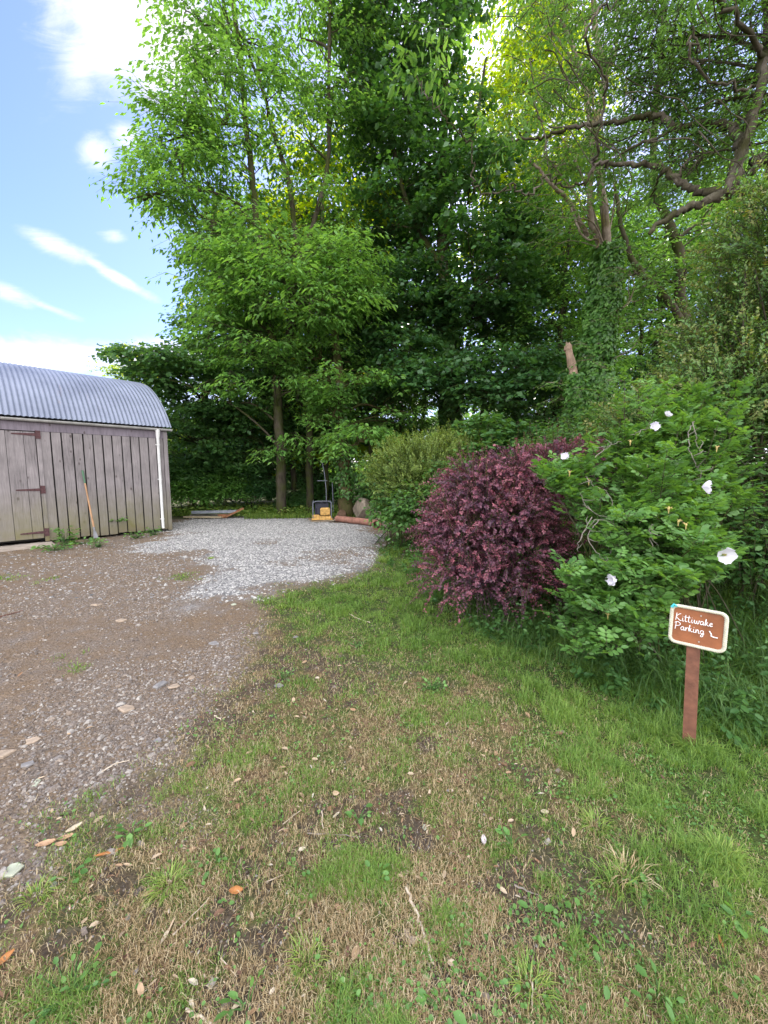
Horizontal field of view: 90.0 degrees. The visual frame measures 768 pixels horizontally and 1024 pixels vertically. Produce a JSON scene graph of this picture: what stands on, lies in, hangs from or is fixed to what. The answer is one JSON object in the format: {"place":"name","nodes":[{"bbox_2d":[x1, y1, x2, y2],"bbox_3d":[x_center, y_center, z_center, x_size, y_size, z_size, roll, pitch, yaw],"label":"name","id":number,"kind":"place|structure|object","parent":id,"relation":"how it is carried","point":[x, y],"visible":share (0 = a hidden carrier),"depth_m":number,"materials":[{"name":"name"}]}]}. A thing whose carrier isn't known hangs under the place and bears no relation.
{"place":"outdoors","nodes":[
{"label":"outdoors","id":0,"kind":"place"},
{"bbox_2d":[0,516,402,602],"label":"gravel","id":1,"kind":"structure","parent":0,"point":[243,527],"depth_m":8.00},
{"bbox_2d":[224,507,243,517],"bbox_3d":[-5.147,0.017,13.199,0.628,0.314,0.160,-4,7,-35],"label":"timber plank","id":2,"kind":"object","parent":1,"relation":"on","point":[232,513],"visible":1,"depth_m":13.13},
{"bbox_2d":[191,510,236,513],"bbox_3d":[-5.852,-0.008,13.272,1.542,0.127,0.160,0,6,0],"label":"metal rail","id":3,"kind":"object","parent":2,"relation":"on","point":[211,511],"visible":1,"depth_m":13.19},
{"bbox_2d":[0,479,767,1023],"bbox_3d":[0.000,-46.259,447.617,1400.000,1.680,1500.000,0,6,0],"label":"ground","id":4,"kind":"structure","parent":0,"point":[144,643],"depth_m":1.94,"materials":[{"name":"plant"}]},
{"bbox_2d":[0,749,16,758],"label":"flat stone","id":5,"kind":"object","parent":4,"relation":"on","point":[4,754],"visible":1,"depth_m":2.18,"materials":[{"name":"beige stone"}]},
{"bbox_2d":[4,862,23,877],"bbox_3d":[-1.496,1.440,1.544,0.067,0.020,0.053,2,6,19],"label":"flat stone","id":6,"kind":"object","parent":4,"relation":"on","point":[13,869],"visible":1,"depth_m":1.54,"materials":[{"name":"white stone"}]},
{"bbox_2d":[9,873,62,917],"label":"grass tuft","id":7,"kind":"object","parent":4,"relation":"on","point":[32,890],"visible":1,"depth_m":1.46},
{"bbox_2d":[30,542,73,551],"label":"weed","id":8,"kind":"object","parent":4,"relation":"on","point":[49,547],"visible":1,"depth_m":7.83,"materials":[{"name":"green plant"}]},
{"bbox_2d":[52,526,80,546],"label":"weed","id":9,"kind":"object","parent":4,"relation":"on","point":[63,538],"visible":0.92,"depth_m":8.38,"materials":[{"name":"green plant"}]},
{"bbox_2d":[23,941,117,1023],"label":"lawn weed","id":10,"kind":"object","parent":4,"relation":"on","point":[73,956],"visible":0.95,"depth_m":1.20,"materials":[{"name":"green plant"}]},
{"bbox_2d":[50,857,92,886],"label":"lawn weed","id":11,"kind":"object","parent":4,"relation":"on","point":[83,870],"visible":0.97,"depth_m":1.51,"materials":[{"name":"green plant"}]},
{"bbox_2d":[0,362,172,551],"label":"shed","id":12,"kind":"structure","parent":4,"relation":"on","point":[60,431],"depth_m":8.99,"materials":[{"name":"grey wood"}]},
{"bbox_2d":[0,430,49,541],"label":"door","id":13,"kind":"structure","parent":12,"relation":"in","point":[17,467],"depth_m":8.17,"materials":[{"name":"wood"}]},
{"bbox_2d":[81,470,98,537],"bbox_3d":[-6.864,-0.182,8.923,0.360,1.568,0.094,2,6,19],"label":"digging tool","id":14,"kind":"object","parent":4,"relation":"on","point":[95,535],"visible":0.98,"depth_m":8.93,"materials":[{"name":"brown wood"}]},
{"bbox_2d":[87,537,108,547],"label":"weed","id":15,"kind":"object","parent":4,"relation":"on","point":[99,542],"visible":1,"depth_m":8.19,"materials":[{"name":"green plant"}]},
{"bbox_2d":[118,704,134,713],"bbox_3d":[-1.738,1.328,2.598,0.088,0.027,0.083,4,7,32],"label":"flat stone","id":16,"kind":"object","parent":4,"relation":"on","point":[124,709],"visible":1,"depth_m":2.58,"materials":[{"name":"beige stone"}]},
{"bbox_2d":[83,339,169,439],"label":"young tree","id":17,"kind":"object","parent":4,"relation":"on","point":[109,367],"visible":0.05,"depth_m":22.80,"materials":[{"name":"green plant"}]},
{"bbox_2d":[114,820,151,847],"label":"lawn weed","id":18,"kind":"object","parent":4,"relation":"on","point":[129,840],"visible":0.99,"depth_m":1.69,"materials":[{"name":"green plant"}]},
{"bbox_2d":[137,855,194,912],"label":"grass tuft","id":19,"kind":"object","parent":4,"relation":"on","point":[164,880],"visible":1,"depth_m":1.48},
{"bbox_2d":[169,459,224,509],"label":"understorey shrub","id":20,"kind":"object","parent":4,"relation":"on","point":[176,467],"visible":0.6,"depth_m":14.06,"materials":[{"name":"green plant"}]},
{"bbox_2d":[169,468,225,515],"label":"understorey shrub","id":21,"kind":"object","parent":4,"relation":"on","point":[175,487],"visible":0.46,"depth_m":13.82,"materials":[{"name":"green plant"}]},
{"bbox_2d":[159,393,246,506],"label":"holly tree","id":22,"kind":"object","parent":4,"relation":"on","point":[188,418],"visible":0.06,"depth_m":16.49,"materials":[{"name":"green plant"}]},
{"bbox_2d":[88,198,335,506],"bbox_3d":[-5.685,-5.907,15.280,6.828,11.973,10.026,4,7,36],"label":"sycamore tree","id":23,"kind":"object","parent":4,"relation":"on","point":[165,363],"visible":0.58,"depth_m":13.79,"materials":[{"name":"green plant"}]},
{"bbox_2d":[203,847,227,880],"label":"lawn weed","id":24,"kind":"object","parent":4,"relation":"on","point":[217,850],"visible":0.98,"depth_m":1.58,"materials":[{"name":"green plant"}]},
{"bbox_2d":[173,465,260,509],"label":"understorey shrub","id":25,"kind":"object","parent":4,"relation":"on","point":[236,486],"visible":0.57,"depth_m":14.39,"materials":[{"name":"green plant"}]},
{"bbox_2d":[229,885,242,893],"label":"fallen leaf","id":26,"kind":"object","parent":4,"relation":"on","point":[233,889],"visible":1,"depth_m":1.47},
{"bbox_2d":[213,965,266,1023],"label":"lawn weed","id":27,"kind":"object","parent":4,"relation":"on","point":[233,994],"visible":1,"depth_m":1.15,"materials":[{"name":"green plant"}]},
{"bbox_2d":[163,183,320,500],"bbox_3d":[-6.464,-8.136,20.158,8.763,15.827,8.319,-4,7,-35],"label":"sycamore tree","id":28,"kind":"object","parent":4,"relation":"on","point":[178,307],"visible":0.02,"depth_m":19.05,"materials":[{"name":"green plant"}]},
{"bbox_2d":[210,416,275,504],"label":"holly tree","id":29,"kind":"object","parent":4,"relation":"on","point":[247,447],"visible":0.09,"depth_m":18.00,"materials":[{"name":"green plant"}]},
{"bbox_2d":[88,0,403,513],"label":"broadleaf tree","id":30,"kind":"object","parent":4,"relation":"on","point":[203,144],"visible":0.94,"depth_m":11.84,"materials":[{"name":"green plant"}]},
{"bbox_2d":[221,471,287,507],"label":"understorey shrub","id":31,"kind":"object","parent":4,"relation":"on","point":[264,489],"visible":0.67,"depth_m":15.10,"materials":[{"name":"green plant"}]},
{"bbox_2d":[171,500,373,518],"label":"verge plants","id":32,"kind":"object","parent":4,"relation":"on","point":[256,511],"visible":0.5,"depth_m":13.92,"materials":[{"name":"green plant"}]},
{"bbox_2d":[278,346,296,492],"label":"tree trunk","id":33,"kind":"object","parent":4,"relation":"on","point":[293,478],"visible":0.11,"depth_m":16.80,"materials":[{"name":"brown plant"}]},
{"bbox_2d":[254,409,336,502],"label":"holly tree","id":34,"kind":"object","parent":4,"relation":"on","point":[302,476],"visible":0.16,"depth_m":18.28,"materials":[{"name":"green plant"}]},
{"bbox_2d":[166,105,428,476],"bbox_3d":[-3.016,-8.896,18.614,12.088,18.123,11.912,3,7,29],"label":"young tree","id":35,"kind":"object","parent":4,"relation":"on","point":[302,207],"visible":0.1,"depth_m":16.01,"materials":[{"name":"green plant"}]},
{"bbox_2d":[235,181,361,482],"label":"sycamore tree","id":36,"kind":"object","parent":4,"relation":"on","point":[282,204],"visible":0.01,"depth_m":18.96,"materials":[{"name":"green plant"}]},
{"bbox_2d":[268,489,333,510],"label":"understorey shrub","id":37,"kind":"object","parent":4,"relation":"on","point":[293,500],"visible":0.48,"depth_m":15.21,"materials":[{"name":"green plant"}]},
{"bbox_2d":[292,253,314,513],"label":"tree trunk","id":38,"kind":"object","parent":4,"relation":"on","point":[309,483],"visible":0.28,"depth_m":14.39,"materials":[{"name":"brown plant"}]},
{"bbox_2d":[283,925,336,988],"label":"grass tuft","id":39,"kind":"object","parent":4,"relation":"on","point":[302,954],"visible":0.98,"depth_m":1.27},
{"bbox_2d":[293,477,337,503],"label":"understorey shrub","id":40,"kind":"object","parent":4,"relation":"on","point":[319,488],"visible":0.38,"depth_m":16.18,"materials":[{"name":"green plant"}]},
{"bbox_2d":[309,460,334,521],"bbox_3d":[-2.014,-0.722,12.368,0.846,1.999,0.626,-1,6,-12],"label":"plate compactor","id":41,"kind":"object","parent":4,"relation":"on","point":[323,511],"visible":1,"depth_m":12.22,"materials":[{"name":"metal"}]},
{"bbox_2d":[315,331,351,502],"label":"tree trunk","id":42,"kind":"object","parent":4,"relation":"on","point":[326,467],"visible":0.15,"depth_m":15.81,"materials":[{"name":"brown plant"}]},
{"bbox_2d":[0,527,667,1023],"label":"gravel","id":43,"kind":"structure","parent":4,"relation":"on","point":[62,759],"depth_m":2.49,"materials":[{"name":"gravel"}]},
{"bbox_2d":[255,243,437,516],"bbox_3d":[-1.327,-4.534,13.241,6.706,9.744,5.442,0,6,0],"label":"broadleaf tree","id":44,"kind":"object","parent":4,"relation":"on","point":[346,429],"visible":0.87,"depth_m":12.70,"materials":[{"name":"green plant"}]},
{"bbox_2d":[281,201,421,472],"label":"ash tree","id":45,"kind":"object","parent":4,"relation":"on","point":[361,469],"depth_m":24.55,"materials":[{"name":"green plant"}]},
{"bbox_2d":[335,516,374,525],"bbox_3d":[-0.859,0.266,11.692,1.751,0.216,0.200,6,8,43],"label":"drain pipe","id":46,"kind":"object","parent":4,"relation":"on","point":[353,520],"visible":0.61,"depth_m":11.65,"materials":[{"name":"plastic"}]},
{"bbox_2d":[169,407,542,486],"bbox_3d":[4.986,-6.687,37.502,63.769,9.216,8.101,-1,6,-6],"label":"distant wood","id":47,"kind":"object","parent":4,"relation":"on","point":[356,473],"visible":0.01,"depth_m":34.62,"materials":[{"name":"green plant"}]},
{"bbox_2d":[345,803,372,825],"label":"lawn weed","id":48,"kind":"object","parent":4,"relation":"on","point":[361,820],"visible":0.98,"depth_m":1.78,"materials":[{"name":"green plant"}]},
{"bbox_2d":[353,498,374,518],"bbox_3d":[-0.669,-0.092,12.992,0.634,0.813,1.069,-3,7,-26],"label":"boulder","id":49,"kind":"object","parent":4,"relation":"on","point":[358,508],"visible":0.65,"depth_m":12.64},
{"bbox_2d":[354,314,388,499],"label":"tree trunk","id":50,"kind":"object","parent":4,"relation":"on","point":[370,453],"visible":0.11,"depth_m":15.64,"materials":[{"name":"brown plant"}]},
{"bbox_2d":[273,121,470,457],"bbox_3d":[-0.145,-9.395,18.489,10.078,18.386,9.567,4,7,32],"label":"sycamore tree","id":51,"kind":"object","parent":4,"relation":"on","point":[341,220],"visible":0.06,"depth_m":16.50,"materials":[{"name":"green plant"}]},
{"bbox_2d":[347,466,400,503],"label":"understorey shrub","id":52,"kind":"object","parent":4,"relation":"on","point":[361,491],"visible":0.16,"depth_m":13.04,"materials":[{"name":"green plant"}]},
{"bbox_2d":[365,860,389,880],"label":"lawn weed","id":53,"kind":"object","parent":4,"relation":"on","point":[367,863],"visible":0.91,"depth_m":1.53,"materials":[{"name":"green plant"}]},
{"bbox_2d":[0,486,767,1023],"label":"grass","id":54,"kind":"structure","parent":4,"relation":"on","point":[562,714],"depth_m":1.83,"materials":[{"name":"plant"}]},
{"bbox_2d":[0,514,767,1023],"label":"dry grass","id":55,"kind":"structure","parent":4,"relation":"on","point":[336,948],"depth_m":1.39,"materials":[{"name":"plant"}]},
{"bbox_2d":[0,553,767,1023],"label":"leaf litter","id":56,"kind":"object","parent":4,"relation":"on","point":[228,967],"visible":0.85,"depth_m":1.52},
{"bbox_2d":[4,525,767,1023],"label":"clover","id":57,"kind":"object","parent":4,"relation":"on","point":[498,1013],"visible":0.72,"depth_m":1.38,"materials":[{"name":"green plant"}]},
{"bbox_2d":[354,446,437,548],"bbox_3d":[0.222,-0.331,8.190,1.848,2.227,3.016,-2,6,-22],"label":"bramble","id":58,"kind":"object","parent":4,"relation":"on","point":[383,517],"visible":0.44,"depth_m":7.70,"materials":[{"name":"green plant"}]},
{"bbox_2d":[380,395,440,456],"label":"holly tree","id":59,"kind":"object","parent":4,"relation":"on","point":[413,409],"visible":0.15,"depth_m":20.03,"materials":[{"name":"green plant"}]},
{"bbox_2d":[405,887,433,964],"bbox_3d":[0.125,1.457,1.362,0.022,0.012,0.243,-2,6,-18],"label":"fallen stick","id":60,"kind":"object","parent":4,"relation":"on","point":[411,902],"visible":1,"depth_m":1.38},
{"bbox_2d":[359,242,483,445],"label":"ash tree","id":61,"kind":"object","parent":4,"relation":"on","point":[468,415],"visible":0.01,"depth_m":22.81,"materials":[{"name":"green plant"}]},
{"bbox_2d":[353,418,506,544],"bbox_3d":[1.054,-0.625,8.321,3.450,2.780,2.815,0,6,0],"label":"fine leaved shrub","id":62,"kind":"object","parent":4,"relation":"on","point":[414,453],"visible":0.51,"depth_m":7.74,"materials":[{"name":"green plant"}]},
{"bbox_2d":[416,676,447,693],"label":"lawn weed","id":63,"kind":"object","parent":4,"relation":"on","point":[438,686],"visible":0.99,"depth_m":2.86,"materials":[{"name":"green plant"}]},
{"bbox_2d":[296,0,578,436],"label":"sycamore tree","id":64,"kind":"object","parent":4,"relation":"on","point":[444,302],"visible":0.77,"depth_m":12.89,"materials":[{"name":"green plant"}]},
{"bbox_2d":[384,446,492,552],"bbox_3d":[1.233,-0.185,7.290,2.452,2.118,1.677,0,6,0],"label":"bramble","id":65,"kind":"object","parent":4,"relation":"on","point":[425,492],"visible":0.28,"depth_m":7.11,"materials":[{"name":"green plant"}]},
{"bbox_2d":[415,988,466,1023],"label":"lawn weed","id":66,"kind":"object","parent":4,"relation":"on","point":[459,1015],"visible":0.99,"depth_m":1.15,"materials":[{"name":"green plant"}]},
{"bbox_2d":[443,406,561,464],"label":"sycamore sapling","id":67,"kind":"object","parent":4,"relation":"on","point":[496,432],"visible":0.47,"depth_m":7.96,"materials":[{"name":"green plant"}]},
{"bbox_2d":[495,824,527,845],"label":"lawn weed","id":68,"kind":"object","parent":4,"relation":"on","point":[506,830],"visible":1,"depth_m":1.68,"materials":[{"name":"green plant"}]},
{"bbox_2d":[399,418,632,633],"bbox_3d":[1.790,0.107,4.870,3.653,2.559,2.288,-6,8,-45],"label":"barberry bush","id":69,"kind":"object","parent":4,"relation":"on","point":[516,484],"visible":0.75,"depth_m":4.07,"materials":[{"name":"purple plant"}]},
{"bbox_2d":[497,938,566,1022],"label":"grass tuft","id":70,"kind":"object","parent":4,"relation":"on","point":[538,974],"visible":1,"depth_m":1.20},
{"bbox_2d":[427,106,640,430],"bbox_3d":[5.994,-9.226,17.572,8.325,15.547,7.903,-3,7,-23],"label":"sycamore tree","id":71,"kind":"object","parent":4,"relation":"on","point":[486,204],"visible":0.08,"depth_m":15.80,"materials":[{"name":"green plant"}]},
{"bbox_2d":[448,0,627,435],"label":"tall ash tree","id":72,"kind":"object","parent":4,"relation":"on","point":[497,81],"visible":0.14,"depth_m":15.03,"materials":[{"name":"green plant"}]},
{"bbox_2d":[517,899,559,946],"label":"lawn weed","id":73,"kind":"object","parent":4,"relation":"on","point":[541,906],"visible":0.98,"depth_m":1.38,"materials":[{"name":"green plant"}]},
{"bbox_2d":[477,328,620,433],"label":"holly tree","id":74,"kind":"object","parent":4,"relation":"on","point":[529,416],"visible":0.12,"depth_m":13.42,"materials":[{"name":"green plant"}]},
{"bbox_2d":[497,414,609,508],"bbox_3d":[3.781,-0.851,7.466,3.660,2.137,2.234,-3,7,-26],"label":"bramble","id":75,"kind":"object","parent":4,"relation":"on","point":[530,442],"visible":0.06,"depth_m":7.28,"materials":[{"name":"green plant"}]},
{"bbox_2d":[547,247,575,424],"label":"tree trunk","id":76,"kind":"object","parent":4,"relation":"on","point":[557,328],"visible":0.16,"depth_m":15.04,"materials":[{"name":"brown plant"}]},
{"bbox_2d":[370,466,767,755],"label":"tall grass","id":77,"kind":"structure","parent":4,"relation":"on","point":[666,684],"depth_m":3.04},
{"bbox_2d":[481,175,660,432],"bbox_3d":[6.943,-6.754,15.045,6.274,10.991,6.881,1,6,10],"label":"ash tree","id":78,"kind":"object","parent":4,"relation":"on","point":[562,295],"visible":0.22,"depth_m":13.68,"materials":[{"name":"green plant"}]},
{"bbox_2d":[376,469,767,752],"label":"undergrowth","id":79,"kind":"object","parent":4,"relation":"on","point":[618,682],"visible":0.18,"depth_m":3.13,"materials":[{"name":"green plant"}]},
{"bbox_2d":[384,0,767,234],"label":"ash tree","id":80,"kind":"object","parent":4,"relation":"on","point":[742,128],"visible":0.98,"depth_m":6.85,"materials":[{"name":"green plant"}]},
{"bbox_2d":[565,897,600,945],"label":"lawn weed","id":81,"kind":"object","parent":4,"relation":"on","point":[568,903],"visible":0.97,"depth_m":1.36,"materials":[{"name":"green plant"}]},
{"bbox_2d":[480,0,705,432],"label":"ivy clad tree","id":82,"kind":"object","parent":4,"relation":"on","point":[592,361],"visible":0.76,"depth_m":10.08,"materials":[{"name":"green plant"}]},
{"bbox_2d":[572,803,624,841],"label":"grass tuft","id":83,"kind":"object","parent":4,"relation":"on","point":[591,819],"visible":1,"depth_m":1.75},
{"bbox_2d":[526,176,676,426],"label":"sycamore tree","id":84,"kind":"object","parent":4,"relation":"on","point":[624,278],"visible":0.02,"depth_m":19.26,"materials":[{"name":"green plant"}]},
{"bbox_2d":[536,389,669,456],"bbox_3d":[5.241,-1.773,8.570,4.196,2.148,2.774,0,6,0],"label":"bramble","id":85,"kind":"object","parent":4,"relation":"on","point":[567,420],"visible":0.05,"depth_m":8.56,"materials":[{"name":"green plant"}]},
{"bbox_2d":[569,851,650,911],"bbox_3d":[0.897,1.422,1.492,0.290,0.064,0.248,0,6,0],"label":"grass tuft","id":86,"kind":"object","parent":4,"relation":"on","point":[618,887],"visible":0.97,"depth_m":1.48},
{"bbox_2d":[579,937,641,999],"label":"lawn weed","id":87,"kind":"object","parent":4,"relation":"on","point":[607,992],"visible":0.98,"depth_m":1.19,"materials":[{"name":"green plant"}]},
{"bbox_2d":[596,836,666,900],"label":"grass tuft","id":88,"kind":"object","parent":4,"relation":"on","point":[621,860],"visible":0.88,"depth_m":1.53,"materials":[{"name":"plant"}]},
{"bbox_2d":[630,872,660,905],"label":"lawn weed","id":89,"kind":"object","parent":4,"relation":"on","point":[635,883],"visible":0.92,"depth_m":1.46,"materials":[{"name":"green plant"}]},
{"bbox_2d":[528,366,767,670],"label":"wild rose","id":90,"kind":"object","parent":4,"relation":"on","point":[664,544],"visible":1,"depth_m":3.05,"materials":[{"name":"green plant"}]},
{"bbox_2d":[530,375,766,453],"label":"bramble","id":91,"kind":"object","parent":4,"relation":"on","point":[575,434],"visible":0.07,"depth_m":6.15,"materials":[{"name":"green plant"}]},
{"bbox_2d":[633,299,672,378],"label":"tree trunk","id":92,"kind":"object","parent":4,"relation":"on","point":[639,351],"visible":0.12,"depth_m":16.26,"materials":[{"name":"brown plant"}]},
{"bbox_2d":[615,346,695,400],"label":"holly tree","id":93,"kind":"object","parent":4,"relation":"on","point":[637,374],"visible":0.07,"depth_m":14.11,"materials":[{"name":"green plant"}]},
{"bbox_2d":[549,0,767,373],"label":"ash tree","id":94,"kind":"object","parent":4,"relation":"on","point":[679,263],"visible":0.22,"depth_m":11.61,"materials":[{"name":"green plant"}]},
{"bbox_2d":[634,959,684,1022],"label":"lawn weed","id":95,"kind":"object","parent":4,"relation":"on","point":[641,970],"visible":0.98,"depth_m":1.17,"materials":[{"name":"green plant"}]},
{"bbox_2d":[567,166,761,383],"bbox_3d":[11.760,-7.876,16.736,8.171,12.919,7.450,-1,6,-6],"label":"ash tree","id":96,"kind":"object","parent":4,"relation":"on","point":[642,239],"visible":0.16,"depth_m":16.02,"materials":[{"name":"green plant"}]},
{"bbox_2d":[573,157,767,529],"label":"leaved shrub","id":97,"kind":"object","parent":4,"relation":"on","point":[739,337],"visible":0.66,"depth_m":4.42,"materials":[{"name":"green plant"}]},
{"bbox_2d":[600,355,767,491],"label":"bramble","id":98,"kind":"object","parent":4,"relation":"on","point":[711,435],"visible":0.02,"depth_m":4.83,"materials":[{"name":"green plant"}]},
{"bbox_2d":[618,133,767,397],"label":"ash tree","id":99,"kind":"object","parent":4,"relation":"on","point":[672,257],"visible":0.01,"depth_m":20.48,"materials":[{"name":"green plant"}]},
{"bbox_2d":[656,725,730,762],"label":"grass tuft","id":100,"kind":"object","parent":4,"relation":"on","point":[708,751],"visible":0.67,"depth_m":2.20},
{"bbox_2d":[628,124,767,452],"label":"ash tree","id":101,"kind":"object","parent":4,"relation":"on","point":[695,239],"visible":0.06,"depth_m":14.70,"materials":[{"name":"green plant"}]},
{"bbox_2d":[668,603,728,746],"bbox_3d":[1.798,1.016,2.241,0.262,0.955,0.073,5,8,40],"label":"parking sign","id":102,"kind":"object","parent":4,"relation":"on","point":[694,630],"visible":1,"depth_m":2.22,"materials":[{"name":"reddish-brown painted wood"},{"name":"white paint"}]},
{"bbox_2d":[681,825,764,881],"bbox_3d":[1.425,1.411,1.604,0.297,0.061,0.280,0,6,0],"label":"grass tuft","id":103,"kind":"object","parent":4,"relation":"on","point":[737,851],"visible":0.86,"depth_m":1.59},
{"bbox_2d":[699,411,767,481],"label":"bramble","id":104,"kind":"object","parent":4,"relation":"on","point":[764,437],"visible":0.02,"depth_m":5.05,"materials":[{"name":"green plant"}]},
{"bbox_2d":[701,442,767,608],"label":"bramble","id":105,"kind":"object","parent":4,"relation":"on","point":[754,525],"visible":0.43,"depth_m":3.58,"materials":[{"name":"green plant"}]},
{"bbox_2d":[701,891,767,938],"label":"lawn weed","id":106,"kind":"object","parent":4,"relation":"on","point":[739,928],"visible":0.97,"depth_m":1.37,"materials":[{"name":"green plant"}]},
{"bbox_2d":[0,0,767,463],"label":"sky","id":107,"kind":"structure","parent":0,"point":[73,268],"materials":[{"name":"blue"}]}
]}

